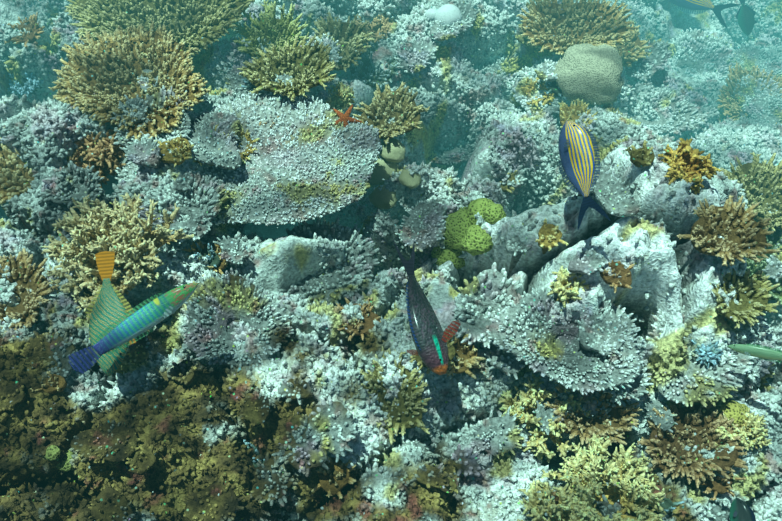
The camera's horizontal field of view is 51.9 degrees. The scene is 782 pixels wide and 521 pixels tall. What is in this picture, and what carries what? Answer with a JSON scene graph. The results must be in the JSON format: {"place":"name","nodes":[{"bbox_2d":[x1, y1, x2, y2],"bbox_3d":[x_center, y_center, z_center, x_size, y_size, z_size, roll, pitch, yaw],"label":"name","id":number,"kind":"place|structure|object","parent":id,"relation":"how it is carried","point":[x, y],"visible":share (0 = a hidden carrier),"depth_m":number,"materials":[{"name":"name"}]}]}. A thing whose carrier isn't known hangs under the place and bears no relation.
{"place":"outdoors","nodes":[
{"label":"outdoors","id":0,"kind":"place"},
{"bbox_2d":[85,251,135,375],"bbox_3d":[-0.509,0.096,1.459,0.104,0.042,0.226,-5,82,14],"label":"fish","id":1,"kind":"object","parent":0,"point":[109,308],"visible":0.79,"depth_m":1.45,"materials":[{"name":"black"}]},
{"bbox_2d":[69,283,198,373],"bbox_3d":[-0.444,0.112,1.397,0.260,0.041,0.054,-35,109,-7],"label":"fish","id":2,"kind":"object","parent":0,"point":[149,315],"visible":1,"depth_m":1.39,"materials":[{"name":"teal"}]},
{"bbox_2d":[0,0,762,515],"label":"suspended particles","id":3,"kind":"object","parent":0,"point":[368,302],"visible":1,"depth_m":0.63,"materials":[{"name":"white"}]},
{"bbox_2d":[0,0,781,520],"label":"reef ground","id":4,"kind":"structure","parent":0,"point":[288,260],"depth_m":1.69,"materials":[{"name":"stone"}]},
{"bbox_2d":[0,377,25,411],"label":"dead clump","id":5,"kind":"object","parent":4,"relation":"on","point":[15,393],"visible":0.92,"depth_m":1.43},
{"bbox_2d":[4,12,44,47],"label":"coral","id":6,"kind":"object","parent":4,"relation":"on","point":[34,29],"visible":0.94,"depth_m":2.11},
{"bbox_2d":[7,72,43,98],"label":"coral","id":7,"kind":"object","parent":4,"relation":"on","point":[31,86],"visible":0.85,"depth_m":2.12},
{"bbox_2d":[0,248,59,332],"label":"coral","id":8,"kind":"object","parent":4,"relation":"on","point":[26,275],"visible":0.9,"depth_m":1.63},
{"bbox_2d":[0,137,70,203],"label":"table coral","id":9,"kind":"object","parent":4,"relation":"on","point":[16,178],"visible":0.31,"depth_m":1.85},
{"bbox_2d":[30,371,66,394],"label":"coral","id":10,"kind":"object","parent":4,"relation":"on","point":[59,382],"visible":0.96,"depth_m":1.48},
{"bbox_2d":[23,328,75,378],"bbox_3d":[-0.650,0.215,1.561,0.116,0.131,0.134,2,62,1],"label":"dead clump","id":11,"kind":"object","parent":4,"relation":"on","point":[57,349],"visible":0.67,"depth_m":1.52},
{"bbox_2d":[44,445,74,471],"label":"massive coral","id":12,"kind":"object","parent":4,"relation":"on","point":[53,452],"visible":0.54,"depth_m":1.44},
{"bbox_2d":[39,160,103,208],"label":"table coral","id":13,"kind":"object","parent":4,"relation":"on","point":[87,179],"visible":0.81,"depth_m":1.76},
{"bbox_2d":[67,123,126,187],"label":"cauliflower coral","id":14,"kind":"object","parent":4,"relation":"on","point":[104,155],"visible":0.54,"depth_m":1.86},
{"bbox_2d":[69,418,140,463],"bbox_3d":[-0.498,0.344,1.460,0.124,0.136,0.081,2,62,1],"label":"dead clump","id":15,"kind":"object","parent":4,"relation":"on","point":[112,441],"visible":1,"depth_m":1.41,"materials":[{"name":"stone"}]},
{"bbox_2d":[88,480,134,520],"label":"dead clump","id":16,"kind":"object","parent":4,"relation":"on","point":[110,503],"visible":0.98,"depth_m":1.39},
{"bbox_2d":[110,95,147,126],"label":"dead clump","id":17,"kind":"object","parent":4,"relation":"on","point":[137,101],"visible":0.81,"depth_m":1.88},
{"bbox_2d":[48,20,210,141],"bbox_3d":[-0.624,-0.409,2.000,0.401,0.208,0.321,29,66,14],"label":"table coral","id":18,"kind":"object","parent":4,"relation":"on","point":[99,79],"visible":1,"depth_m":1.94},
{"bbox_2d":[113,252,156,285],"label":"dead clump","id":19,"kind":"object","parent":4,"relation":"on","point":[122,275],"visible":0.04,"depth_m":1.66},
{"bbox_2d":[41,192,194,320],"bbox_3d":[-0.568,-0.008,1.637,0.311,0.181,0.286,2,62,1],"label":"coral","id":20,"kind":"object","parent":19,"relation":"on","point":[94,230],"visible":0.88,"depth_m":1.61},
{"bbox_2d":[123,315,153,364],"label":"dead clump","id":21,"kind":"object","parent":4,"relation":"on","point":[139,351],"visible":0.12,"depth_m":1.53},
{"bbox_2d":[125,445,156,477],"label":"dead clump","id":22,"kind":"object","parent":4,"relation":"on","point":[142,462],"visible":0.94,"depth_m":1.38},
{"bbox_2d":[113,85,190,149],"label":"table coral","id":23,"kind":"object","parent":4,"relation":"on","point":[183,129],"visible":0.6,"depth_m":1.87},
{"bbox_2d":[65,0,254,64],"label":"table coral","id":24,"kind":"object","parent":4,"relation":"on","point":[199,24],"visible":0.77,"depth_m":2.06},
{"bbox_2d":[134,177,222,243],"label":"table coral","id":25,"kind":"object","parent":4,"relation":"on","point":[198,224],"visible":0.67,"depth_m":1.78},
{"bbox_2d":[168,355,197,384],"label":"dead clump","id":26,"kind":"object","parent":4,"relation":"on","point":[183,371],"visible":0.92,"depth_m":1.51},
{"bbox_2d":[172,171,193,192],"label":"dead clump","id":27,"kind":"object","parent":4,"relation":"on","point":[181,186],"visible":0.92,"depth_m":1.79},
{"bbox_2d":[176,171,230,207],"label":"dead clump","id":28,"kind":"object","parent":4,"relation":"on","point":[224,197],"visible":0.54,"depth_m":1.81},
{"bbox_2d":[182,240,228,276],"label":"coral","id":29,"kind":"object","parent":4,"relation":"on","point":[217,249],"visible":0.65,"depth_m":1.77},
{"bbox_2d":[193,242,219,271],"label":"coral","id":30,"kind":"object","parent":4,"relation":"on","point":[213,259],"visible":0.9,"depth_m":1.76},
{"bbox_2d":[182,475,243,520],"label":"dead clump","id":31,"kind":"object","parent":4,"relation":"on","point":[212,504],"visible":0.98,"depth_m":1.39,"materials":[{"name":"stone"}]},
{"bbox_2d":[184,124,241,169],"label":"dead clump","id":32,"kind":"object","parent":4,"relation":"on","point":[228,157],"visible":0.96,"depth_m":1.85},
{"bbox_2d":[188,110,239,142],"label":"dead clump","id":33,"kind":"object","parent":4,"relation":"on","point":[230,123],"visible":0.44,"depth_m":1.91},
{"bbox_2d":[213,236,248,266],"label":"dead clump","id":34,"kind":"object","parent":4,"relation":"on","point":[234,252],"visible":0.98,"depth_m":1.74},
{"bbox_2d":[182,268,293,371],"bbox_3d":[-0.322,0.151,1.649,0.238,0.150,0.201,41,70,19],"label":"table coral","id":35,"kind":"object","parent":4,"relation":"on","point":[216,303],"visible":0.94,"depth_m":1.61},
{"bbox_2d":[225,56,263,95],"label":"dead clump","id":36,"kind":"object","parent":4,"relation":"on","point":[235,81],"visible":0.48,"depth_m":2.01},
{"bbox_2d":[237,129,259,163],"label":"coral","id":37,"kind":"object","parent":4,"relation":"on","point":[245,154],"visible":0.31,"depth_m":1.90},
{"bbox_2d":[115,90,382,238],"bbox_3d":[-0.330,-0.174,2.020,0.620,0.328,0.406,2,62,1],"label":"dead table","id":38,"kind":"object","parent":4,"relation":"on","point":[311,152],"visible":0.54,"depth_m":1.88,"materials":[{"name":"stone"}]},
{"bbox_2d":[120,137,160,166],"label":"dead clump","id":39,"kind":"object","parent":38,"relation":"on","point":[141,153],"visible":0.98,"depth_m":1.79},
{"bbox_2d":[152,134,193,167],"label":"coral","id":40,"kind":"object","parent":38,"relation":"on","point":[180,147],"visible":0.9,"depth_m":1.81},
{"bbox_2d":[239,393,272,427],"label":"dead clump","id":41,"kind":"object","parent":4,"relation":"on","point":[256,410],"visible":0.98,"depth_m":1.46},
{"bbox_2d":[233,0,309,59],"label":"table coral","id":42,"kind":"object","parent":4,"relation":"on","point":[269,26],"visible":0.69,"depth_m":2.09},
{"bbox_2d":[246,452,297,506],"bbox_3d":[-0.222,0.431,1.530,0.105,0.156,0.098,2,62,1],"label":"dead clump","id":43,"kind":"object","parent":4,"relation":"on","point":[269,486],"visible":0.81,"depth_m":1.47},
{"bbox_2d":[237,35,335,100],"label":"table coral","id":44,"kind":"object","parent":4,"relation":"on","point":[307,67],"visible":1,"depth_m":1.99},
{"bbox_2d":[276,376,312,404],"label":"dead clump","id":45,"kind":"object","parent":4,"relation":"on","point":[294,389],"visible":0.94,"depth_m":1.50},
{"bbox_2d":[272,410,328,476],"bbox_3d":[-0.162,0.361,1.517,0.106,0.149,0.124,2,62,1],"label":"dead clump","id":46,"kind":"object","parent":4,"relation":"on","point":[299,451],"visible":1,"depth_m":1.46,"materials":[{"name":"stone"}]},
{"bbox_2d":[279,217,379,306],"bbox_3d":[-0.166,0.041,1.904,0.281,0.157,0.261,2,62,1],"label":"table coral","id":47,"kind":"object","parent":4,"relation":"on","point":[353,278],"visible":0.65,"depth_m":1.86},
{"bbox_2d":[308,396,358,462],"bbox_3d":[-0.106,0.341,1.532,0.086,0.163,0.124,-17,64,-9],"label":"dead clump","id":48,"kind":"object","parent":4,"relation":"on","point":[340,431],"visible":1,"depth_m":1.48,"materials":[{"name":"stone"}]},
{"bbox_2d":[311,456,355,499],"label":"coral","id":49,"kind":"object","parent":4,"relation":"on","point":[330,484],"visible":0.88,"depth_m":1.48},
{"bbox_2d":[328,81,354,109],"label":"coral","id":50,"kind":"object","parent":4,"relation":"on","point":[344,96],"visible":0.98,"depth_m":2.06},
{"bbox_2d":[312,12,374,71],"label":"table coral","id":51,"kind":"object","parent":4,"relation":"on","point":[352,37],"visible":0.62,"depth_m":2.17},
{"bbox_2d":[336,297,380,340],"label":"coral","id":52,"kind":"object","parent":4,"relation":"on","point":[363,326],"visible":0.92,"depth_m":1.68},
{"bbox_2d":[347,32,403,88],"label":"table coral","id":53,"kind":"object","parent":4,"relation":"on","point":[368,73],"visible":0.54,"depth_m":2.21},
{"bbox_2d":[0,0,781,520],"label":"dead coral rubble","id":54,"kind":"object","parent":4,"relation":"on","point":[758,132],"visible":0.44,"depth_m":1.70,"materials":[{"name":"stone"}]},
{"bbox_2d":[355,12,396,44],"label":"cauliflower coral","id":55,"kind":"object","parent":54,"relation":"on","point":[376,26],"visible":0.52,"depth_m":2.25},
{"bbox_2d":[353,81,429,144],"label":"table coral","id":56,"kind":"object","parent":4,"relation":"on","point":[401,107],"visible":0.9,"depth_m":2.04},
{"bbox_2d":[369,138,420,208],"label":"massive coral","id":57,"kind":"object","parent":4,"relation":"on","point":[393,151],"visible":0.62,"depth_m":2.01},
{"bbox_2d":[360,346,430,444],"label":"table coral","id":58,"kind":"object","parent":4,"relation":"on","point":[411,403],"visible":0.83,"depth_m":1.61},
{"bbox_2d":[396,36,438,73],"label":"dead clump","id":59,"kind":"object","parent":4,"relation":"on","point":[427,48],"visible":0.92,"depth_m":2.18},
{"bbox_2d":[395,200,447,253],"bbox_3d":[0.078,-0.054,1.916,0.111,0.135,0.146,19,64,10],"label":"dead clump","id":60,"kind":"object","parent":4,"relation":"on","point":[423,226],"visible":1,"depth_m":1.87,"materials":[{"name":"stone"}]},
{"bbox_2d":[410,463,449,492],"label":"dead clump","id":61,"kind":"object","parent":4,"relation":"on","point":[432,476],"visible":1,"depth_m":1.49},
{"bbox_2d":[409,337,455,373],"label":"coral","id":62,"kind":"object","parent":4,"relation":"on","point":[451,352],"visible":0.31,"depth_m":1.62},
{"bbox_2d":[430,20,460,40],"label":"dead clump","id":63,"kind":"object","parent":4,"relation":"on","point":[441,34],"visible":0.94,"depth_m":2.18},
{"bbox_2d":[427,138,473,164],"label":"table coral","id":64,"kind":"object","parent":4,"relation":"on","point":[455,153],"visible":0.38,"depth_m":2.25},
{"bbox_2d":[443,0,479,37],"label":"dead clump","id":65,"kind":"object","parent":4,"relation":"on","point":[469,15],"visible":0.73,"depth_m":2.21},
{"bbox_2d":[425,4,461,24],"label":"brain coral","id":66,"kind":"object","parent":65,"relation":"on","point":[449,14],"visible":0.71,"depth_m":2.19},
{"bbox_2d":[451,444,480,476],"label":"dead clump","id":67,"kind":"object","parent":4,"relation":"on","point":[465,463],"visible":0.94,"depth_m":1.53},
{"bbox_2d":[447,329,486,378],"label":"table coral","id":68,"kind":"object","parent":4,"relation":"on","point":[468,357],"visible":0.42,"depth_m":1.65},
{"bbox_2d":[451,262,533,348],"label":"table coral","id":69,"kind":"object","parent":4,"relation":"on","point":[489,291],"visible":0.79,"depth_m":1.70},
{"bbox_2d":[470,406,527,461],"bbox_3d":[0.208,0.377,1.647,0.111,0.151,0.099,-18,64,-9],"label":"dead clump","id":70,"kind":"object","parent":4,"relation":"on","point":[497,436],"visible":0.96,"depth_m":1.59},
{"bbox_2d":[473,34,529,86],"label":"table coral","id":71,"kind":"object","parent":4,"relation":"on","point":[510,65],"visible":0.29,"depth_m":2.37},
{"bbox_2d":[513,24,541,54],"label":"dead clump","id":72,"kind":"object","parent":71,"relation":"on","point":[524,40],"visible":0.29,"depth_m":2.28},
{"bbox_2d":[484,344,524,379],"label":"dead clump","id":73,"kind":"object","parent":4,"relation":"on","point":[507,364],"visible":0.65,"depth_m":1.66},
{"bbox_2d":[498,164,526,191],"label":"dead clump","id":74,"kind":"object","parent":4,"relation":"on","point":[519,175],"visible":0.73,"depth_m":2.06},
{"bbox_2d":[506,237,531,273],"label":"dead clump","id":75,"kind":"object","parent":4,"relation":"on","point":[516,248],"visible":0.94,"depth_m":1.73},
{"bbox_2d":[512,77,564,114],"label":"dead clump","id":76,"kind":"object","parent":4,"relation":"on","point":[520,97],"visible":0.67,"depth_m":2.19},
{"bbox_2d":[520,77,556,106],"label":"cauliflower coral","id":77,"kind":"object","parent":76,"relation":"on","point":[548,99],"visible":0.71,"depth_m":2.20},
{"bbox_2d":[498,372,590,462],"bbox_3d":[0.309,0.317,1.663,0.178,0.129,0.192,-39,69,-18],"label":"coral","id":78,"kind":"object","parent":4,"relation":"on","point":[527,415],"visible":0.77,"depth_m":1.64},
{"bbox_2d":[534,59,557,81],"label":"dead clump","id":79,"kind":"object","parent":4,"relation":"on","point":[546,70],"visible":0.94,"depth_m":2.18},
{"bbox_2d":[532,390,568,434],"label":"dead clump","id":80,"kind":"object","parent":4,"relation":"on","point":[545,414],"visible":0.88,"depth_m":1.64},
{"bbox_2d":[535,218,568,253],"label":"coral","id":81,"kind":"object","parent":4,"relation":"on","point":[549,235],"visible":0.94,"depth_m":1.69},
{"bbox_2d":[517,480,596,520],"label":"coral","id":82,"kind":"object","parent":4,"relation":"on","point":[537,507],"visible":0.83,"depth_m":1.50},
{"bbox_2d":[486,287,644,394],"bbox_3d":[0.362,0.180,1.686,0.309,0.159,0.225,24,65,12],"label":"table coral","id":83,"kind":"object","parent":4,"relation":"on","point":[573,365],"visible":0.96,"depth_m":1.63},
{"bbox_2d":[577,309,626,355],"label":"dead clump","id":84,"kind":"object","parent":83,"relation":"on","point":[589,339],"visible":0.94,"depth_m":1.63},
{"bbox_2d":[546,265,589,307],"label":"coral","id":85,"kind":"object","parent":4,"relation":"on","point":[560,285],"visible":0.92,"depth_m":1.64},
{"bbox_2d":[516,0,638,54],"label":"table coral","id":86,"kind":"object","parent":4,"relation":"on","point":[548,25],"visible":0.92,"depth_m":2.25},
{"bbox_2d":[558,98,597,131],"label":"coral","id":87,"kind":"object","parent":4,"relation":"on","point":[571,112],"visible":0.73,"depth_m":2.13},
{"bbox_2d":[552,43,623,106],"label":"brain coral","id":88,"kind":"object","parent":4,"relation":"on","point":[586,73],"visible":0.96,"depth_m":2.14},
{"bbox_2d":[568,246,609,275],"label":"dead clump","id":89,"kind":"object","parent":4,"relation":"on","point":[586,262],"visible":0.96,"depth_m":1.62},
{"bbox_2d":[543,383,642,447],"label":"table coral","id":90,"kind":"object","parent":4,"relation":"on","point":[620,418],"visible":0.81,"depth_m":1.64},
{"bbox_2d":[593,494,636,518],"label":"dead clump","id":91,"kind":"object","parent":4,"relation":"on","point":[605,507],"visible":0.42,"depth_m":1.53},
{"bbox_2d":[541,433,666,520],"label":"coral","id":92,"kind":"object","parent":91,"relation":"on","point":[636,495],"visible":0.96,"depth_m":1.51},
{"bbox_2d":[591,169,642,230],"bbox_3d":[0.458,-0.107,1.713,0.076,0.150,0.126,-34,67,-16],"label":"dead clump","id":93,"kind":"object","parent":4,"relation":"on","point":[613,196],"visible":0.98,"depth_m":1.66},
{"bbox_2d":[600,260,634,292],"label":"coral","id":94,"kind":"object","parent":4,"relation":"on","point":[625,279],"visible":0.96,"depth_m":1.62},
{"bbox_2d":[603,364,652,405],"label":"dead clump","id":95,"kind":"object","parent":4,"relation":"on","point":[637,389],"visible":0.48,"depth_m":1.61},
{"bbox_2d":[616,22,652,67],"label":"coral","id":96,"kind":"object","parent":4,"relation":"on","point":[628,54],"visible":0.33,"depth_m":2.40},
{"bbox_2d":[625,140,654,167],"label":"coral","id":97,"kind":"object","parent":4,"relation":"on","point":[644,156],"visible":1,"depth_m":1.73},
{"bbox_2d":[625,38,671,81],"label":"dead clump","id":98,"kind":"object","parent":4,"relation":"on","point":[647,68],"visible":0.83,"depth_m":2.42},
{"bbox_2d":[641,395,677,432],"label":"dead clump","id":99,"kind":"object","parent":4,"relation":"on","point":[658,404],"visible":0.85,"depth_m":1.65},
{"bbox_2d":[623,86,708,135],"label":"table coral","id":100,"kind":"object","parent":4,"relation":"on","point":[686,116],"visible":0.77,"depth_m":2.36},
{"bbox_2d":[657,138,721,193],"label":"cauliflower coral","id":101,"kind":"object","parent":4,"relation":"on","point":[684,161],"visible":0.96,"depth_m":1.71},
{"bbox_2d":[637,400,747,488],"bbox_3d":[0.608,0.394,1.687,0.223,0.165,0.195,2,62,1],"label":"table coral","id":102,"kind":"object","parent":4,"relation":"on","point":[667,452],"visible":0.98,"depth_m":1.64},
{"bbox_2d":[666,28,735,85],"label":"table coral","id":103,"kind":"object","parent":4,"relation":"on","point":[711,53],"visible":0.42,"depth_m":2.82},
{"bbox_2d":[646,293,757,407],"bbox_3d":[0.647,0.210,1.734,0.231,0.153,0.265,2,62,1],"label":"table coral","id":104,"kind":"object","parent":4,"relation":"on","point":[691,384],"visible":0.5,"depth_m":1.65},
{"bbox_2d":[690,338,723,368],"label":"coral","id":105,"kind":"object","parent":4,"relation":"on","point":[709,355],"visible":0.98,"depth_m":1.67},
{"bbox_2d":[695,466,744,500],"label":"coral","id":106,"kind":"object","parent":4,"relation":"on","point":[718,485],"visible":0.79,"depth_m":1.62},
{"bbox_2d":[677,195,781,266],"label":"table coral","id":107,"kind":"object","parent":4,"relation":"on","point":[740,229],"visible":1,"depth_m":1.66},
{"bbox_2d":[718,400,749,426],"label":"massive coral","id":108,"kind":"object","parent":4,"relation":"on","point":[733,409],"visible":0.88,"depth_m":1.65},
{"bbox_2d":[715,407,771,450],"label":"coral","id":109,"kind":"object","parent":4,"relation":"on","point":[753,431],"visible":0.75,"depth_m":1.64},
{"bbox_2d":[709,263,779,327],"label":"table coral","id":110,"kind":"object","parent":4,"relation":"on","point":[751,305],"visible":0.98,"depth_m":1.67},
{"bbox_2d":[716,61,781,124],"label":"table coral","id":111,"kind":"object","parent":4,"relation":"on","point":[733,110],"visible":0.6,"depth_m":2.60},
{"bbox_2d":[719,152,781,230],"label":"table coral","id":112,"kind":"object","parent":4,"relation":"on","point":[755,177],"visible":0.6,"depth_m":1.97},
{"bbox_2d":[732,42,781,78],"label":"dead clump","id":113,"kind":"object","parent":4,"relation":"on","point":[748,58],"visible":0.42,"depth_m":2.87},
{"bbox_2d":[733,70,781,124],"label":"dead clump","id":114,"kind":"object","parent":4,"relation":"on","point":[765,105],"visible":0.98,"depth_m":2.58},
{"bbox_2d":[745,220,781,304],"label":"table coral","id":115,"kind":"object","parent":4,"relation":"on","point":[753,266],"visible":0.15,"depth_m":1.91},
{"bbox_2d":[762,252,781,282],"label":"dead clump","id":116,"kind":"object","parent":4,"relation":"on","point":[773,269],"visible":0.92,"depth_m":1.86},
{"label":"dead clump","id":117,"kind":"object","parent":4,"relation":"on","visible":0},
{"bbox_2d":[431,198,505,268],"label":"massive coral","id":118,"kind":"object","parent":117,"relation":"on","point":[464,232],"visible":0.83,"depth_m":1.83},
{"bbox_2d":[393,240,460,374],"bbox_3d":[0.047,0.091,1.534,0.138,0.089,0.273,-35,68,32],"label":"fish","id":119,"kind":"object","parent":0,"point":[430,339],"visible":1,"depth_m":1.50,"materials":[{"name":"black"}]},
{"bbox_2d":[558,121,610,228],"bbox_3d":[0.367,-0.171,1.550,0.085,0.041,0.214,-17,78,30],"label":"surgeonfish","id":120,"kind":"object","parent":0,"point":[576,148],"visible":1,"depth_m":1.55,"materials":[{"name":"multicoloured"}]},
{"bbox_2d":[668,0,740,28],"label":"fish","id":121,"kind":"object","parent":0,"point":[694,6],"visible":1,"depth_m":2.84,"materials":[{"name":"multicoloured"}]},
{"bbox_2d":[729,498,755,520],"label":"fish","id":122,"kind":"object","parent":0,"point":[740,510],"visible":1,"depth_m":1.56,"materials":[{"name":"teal"}]},
{"bbox_2d":[735,0,756,35],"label":"fish","id":123,"kind":"object","parent":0,"point":[745,15],"visible":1,"depth_m":2.84},
{"bbox_2d":[727,344,781,361],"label":"fish","id":124,"kind":"object","parent":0,"point":[761,352],"visible":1,"depth_m":1.56,"materials":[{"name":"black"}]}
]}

